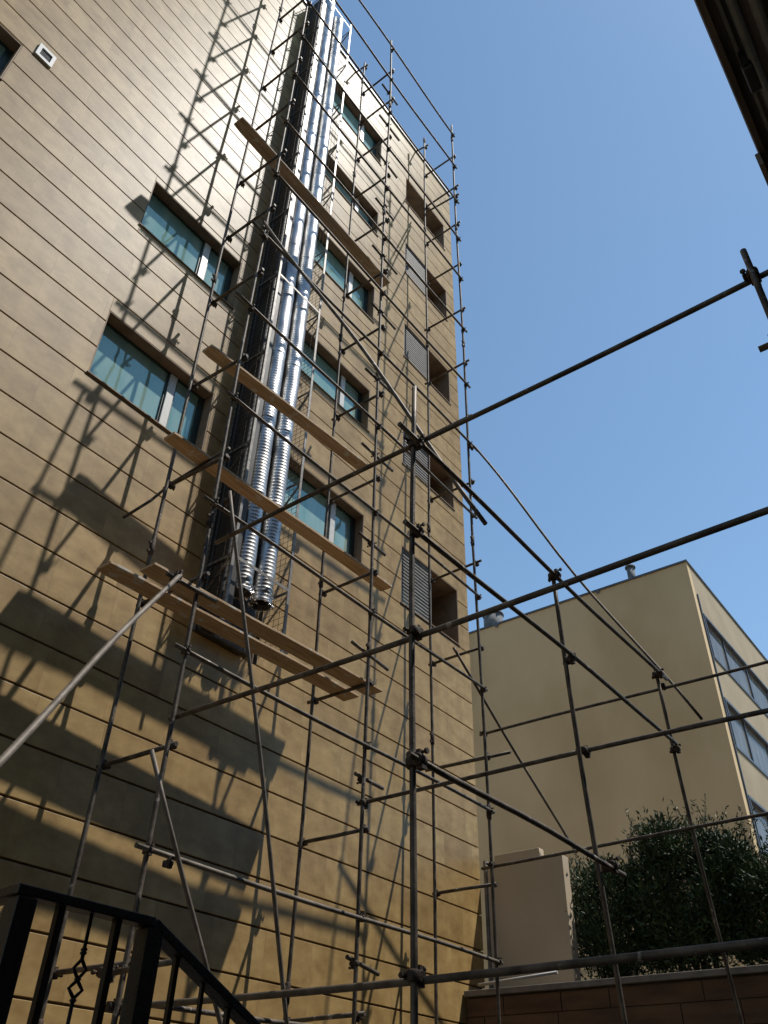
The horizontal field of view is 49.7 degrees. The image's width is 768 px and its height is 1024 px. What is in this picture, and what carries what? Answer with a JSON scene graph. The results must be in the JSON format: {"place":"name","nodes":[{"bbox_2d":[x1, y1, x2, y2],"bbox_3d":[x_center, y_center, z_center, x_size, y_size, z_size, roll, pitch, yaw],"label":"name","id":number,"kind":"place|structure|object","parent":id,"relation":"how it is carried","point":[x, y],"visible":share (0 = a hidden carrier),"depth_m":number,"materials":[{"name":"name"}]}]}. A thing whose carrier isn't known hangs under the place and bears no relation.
{"place":"outdoors","nodes":[
{"label":"outdoors","id":0,"kind":"place"},
{"bbox_2d":[0,0,484,1023],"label":"apartment building","id":1,"kind":"structure","parent":0,"point":[122,144],"depth_m":11.69,"materials":[{"name":"stone"}]},
{"bbox_2d":[0,24,21,80],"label":"window","id":2,"kind":"structure","parent":1,"relation":"in","point":[10,47],"depth_m":11.89,"materials":[{"name":"teal glass"}]},
{"bbox_2d":[87,311,213,449],"bbox_3d":[-3.296,-1.752,11.734,0.280,1.258,2.020,-24,-45,29],"label":"window","id":3,"kind":"structure","parent":1,"relation":"in","point":[123,360],"depth_m":11.86,"materials":[{"name":"teal glass"}]},
{"bbox_2d":[139,180,241,309],"bbox_3d":[-3.220,-4.356,13.760,0.280,1.258,2.020,-24,-45,29],"label":"window","id":4,"kind":"structure","parent":1,"relation":"in","point":[165,219],"depth_m":13.92,"materials":[{"name":"teal glass"}]},
{"bbox_2d":[192,0,351,664],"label":"duct riser","id":5,"kind":"object","parent":1,"relation":"attached to","point":[258,453],"visible":0.81,"depth_m":13.82,"materials":[{"name":"silver metal"}]},
{"bbox_2d":[284,456,363,562],"bbox_3d":[-1.070,0.100,14.030,0.280,1.258,2.050,-24,-45,29],"label":"window","id":6,"kind":"structure","parent":1,"relation":"in","point":[344,521],"depth_m":14.35,"materials":[{"name":"teal glass"}]},
{"bbox_2d":[301,330,369,432],"bbox_3d":[-0.995,-2.481,16.038,0.280,1.158,2.050,-24,-45,29],"label":"window","id":7,"kind":"structure","parent":1,"relation":"in","point":[324,360],"depth_m":16.30,"materials":[{"name":"teal glass"}]},
{"bbox_2d":[314,227,374,322],"bbox_3d":[-0.919,-5.120,18.091,0.280,1.248,2.050,-24,-45,29],"label":"window","id":8,"kind":"structure","parent":1,"relation":"in","point":[335,267],"depth_m":18.40,"materials":[{"name":"teal glass"}]},
{"bbox_2d":[325,154,378,236],"bbox_3d":[-0.847,-7.586,20.010,0.280,0.998,2.050,-24,-45,29],"label":"window","id":9,"kind":"structure","parent":1,"relation":"in","point":[342,177],"depth_m":20.26,"materials":[{"name":"teal glass"}]},
{"bbox_2d":[333,83,381,165],"bbox_3d":[-0.768,-10.308,22.128,0.280,1.398,2.050,-24,-45,29],"label":"window","id":10,"kind":"structure","parent":1,"relation":"in","point":[350,114],"depth_m":22.47,"materials":[{"name":"teal glass"}]},
{"bbox_2d":[405,178,445,250],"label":"window","id":11,"kind":"structure","parent":1,"relation":"in","point":[414,200],"depth_m":24.37,"materials":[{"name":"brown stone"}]},
{"bbox_2d":[404,242,447,321],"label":"window","id":12,"kind":"structure","parent":1,"relation":"in","point":[410,256],"depth_m":22.25,"materials":[{"name":"grey metal"}]},
{"bbox_2d":[403,323,450,404],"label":"window","id":13,"kind":"structure","parent":1,"relation":"in","point":[415,351],"depth_m":20.27,"materials":[{"name":"grey metal"}]},
{"bbox_2d":[402,431,454,510],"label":"window","id":14,"kind":"structure","parent":1,"relation":"in","point":[421,455],"depth_m":18.42,"materials":[{"name":"grey metal"}]},
{"bbox_2d":[400,545,460,645],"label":"window","id":15,"kind":"structure","parent":1,"relation":"in","point":[444,604],"depth_m":16.51,"materials":[{"name":"grey metal"}]},
{"bbox_2d":[305,0,767,659],"label":"sky","id":16,"kind":"structure","parent":0,"point":[611,181],"materials":[{"name":"blue"}]},
{"bbox_2d":[467,973,767,998],"bbox_3d":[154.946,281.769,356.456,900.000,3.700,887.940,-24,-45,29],"label":"raised ground","id":17,"kind":"structure","parent":0,"point":[624,985],"depth_m":11.10,"materials":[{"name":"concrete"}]},
{"bbox_2d":[483,848,580,988],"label":"plaster wall","id":18,"kind":"structure","parent":17,"relation":"on","point":[535,922],"depth_m":13.11,"materials":[{"name":"beige paint"}]},
{"bbox_2d":[565,842,667,979],"bbox_3d":[3.486,6.438,13.116,2.073,2.416,1.662,-24,-45,29],"label":"shrub","id":19,"kind":"object","parent":17,"relation":"on","point":[591,934],"visible":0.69,"depth_m":12.86,"materials":[{"name":"green plant"}]},
{"bbox_2d":[610,793,765,974],"bbox_3d":[4.698,5.824,12.671,2.678,2.845,2.218,-24,-45,29],"label":"shrub","id":20,"kind":"object","parent":17,"relation":"on","point":[676,922],"visible":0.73,"depth_m":12.33,"materials":[{"name":"green plant"}]},
{"bbox_2d":[695,806,767,965],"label":"shrub","id":21,"kind":"object","parent":17,"relation":"on","point":[751,870],"visible":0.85,"depth_m":11.98,"materials":[{"name":"green plant"}]},
{"bbox_2d":[469,559,767,988],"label":"building","id":22,"kind":"structure","parent":0,"point":[677,621],"depth_m":29.27,"materials":[{"name":"beige paint"}]},
{"bbox_2d":[703,613,767,716],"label":"window","id":23,"kind":"structure","parent":22,"relation":"in","point":[724,653],"depth_m":31.10,"materials":[{"name":"blue glass"}]},
{"bbox_2d":[724,697,767,777],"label":"window","id":24,"kind":"structure","parent":22,"relation":"in","point":[748,740],"depth_m":28.48,"materials":[{"name":"blue glass"}]},
{"bbox_2d":[748,795,767,851],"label":"window","id":25,"kind":"structure","parent":22,"relation":"in","point":[760,829],"depth_m":25.87,"materials":[{"name":"blue glass"}]},
{"bbox_3d":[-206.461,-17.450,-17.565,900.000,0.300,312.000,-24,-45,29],"label":"ground","id":26,"kind":"structure","parent":0,"visible":0},
{"bbox_2d":[0,0,702,1023],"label":"scaffold","id":27,"kind":"object","parent":26,"relation":"on","point":[148,850],"visible":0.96,"depth_m":11.36,"materials":[{"name":"metal"}]},
{"bbox_2d":[96,561,358,700],"bbox_3d":[-1.724,1.558,10.110,0.273,0.057,4.062,-26,-46,31],"label":"scaffold plank","id":28,"kind":"object","parent":27,"relation":"on","point":[131,580],"visible":0.95,"depth_m":9.84,"materials":[{"name":"brown wood"}]},
{"bbox_2d":[140,562,382,695],"bbox_3d":[-1.333,1.518,10.060,0.274,0.058,3.833,-26,-46,31],"label":"scaffold plank","id":29,"kind":"object","parent":27,"relation":"on","point":[155,571],"visible":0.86,"depth_m":9.90,"materials":[{"name":"brown wood"}]},
{"bbox_2d":[164,431,391,590],"bbox_3d":[-1.285,0.120,11.366,0.224,0.067,4.266,-25,-45,30],"label":"scaffold plank","id":30,"kind":"object","parent":27,"relation":"on","point":[198,456],"visible":0.92,"depth_m":11.12,"materials":[{"name":"brown wood"}]},
{"bbox_2d":[202,344,367,469],"bbox_3d":[-1.377,-1.474,12.266,0.213,0.066,3.208,-27,-46,32],"label":"scaffold plank","id":31,"kind":"object","parent":27,"relation":"on","point":[221,359],"visible":0.94,"depth_m":12.16,"materials":[{"name":"brown wood"}]},
{"bbox_2d":[234,117,389,287],"bbox_3d":[-1.246,-5.728,15.721,0.244,0.066,4.260,-24,-45,29],"label":"scaffold plank","id":32,"kind":"object","parent":27,"relation":"on","point":[255,139],"visible":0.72,"depth_m":15.53,"materials":[{"name":"brown wood"}]},
{"bbox_2d":[90,248,767,1023],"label":"scaffold","id":33,"kind":"object","parent":26,"relation":"on","point":[414,978],"visible":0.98,"depth_m":7.07,"materials":[{"name":"metal"}]},
{"bbox_2d":[464,964,767,1023],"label":"retaining wall","id":34,"kind":"structure","parent":26,"relation":"on","point":[702,1002],"depth_m":10.88,"materials":[{"name":"brown brick"}]},
{"bbox_2d":[478,971,557,986],"bbox_3d":[1.907,6.697,11.900,1.302,0.112,0.044,-24,-45,29],"label":"pipe","id":35,"kind":"object","parent":34,"relation":"on","point":[519,978],"visible":0.91,"depth_m":11.86,"materials":[{"name":"plastic"}]},
{"bbox_2d":[694,0,767,185],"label":"opposite building","id":36,"kind":"structure","parent":26,"relation":"on","point":[733,28],"depth_m":9.47,"materials":[{"name":"concrete"}]},
{"bbox_2d":[737,50,761,93],"bbox_3d":[4.173,-5.028,9.487,0.120,0.375,0.380,-24,-45,29],"label":"floodlight","id":37,"kind":"object","parent":36,"relation":"attached to","point":[750,75],"visible":1,"depth_m":9.36,"materials":[{"name":"black metal"}]},
{"bbox_3d":[-1.014,2.633,1.675,1.680,1.046,3.100,-24,-45,29],"label":"stairs","id":38,"kind":"object","parent":26,"relation":"on","visible":0},
{"bbox_2d":[0,883,260,1023],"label":"stair railing","id":39,"kind":"object","parent":38,"relation":"on","point":[19,902],"visible":1,"depth_m":1.94,"materials":[{"name":"black metal"}]}
]}

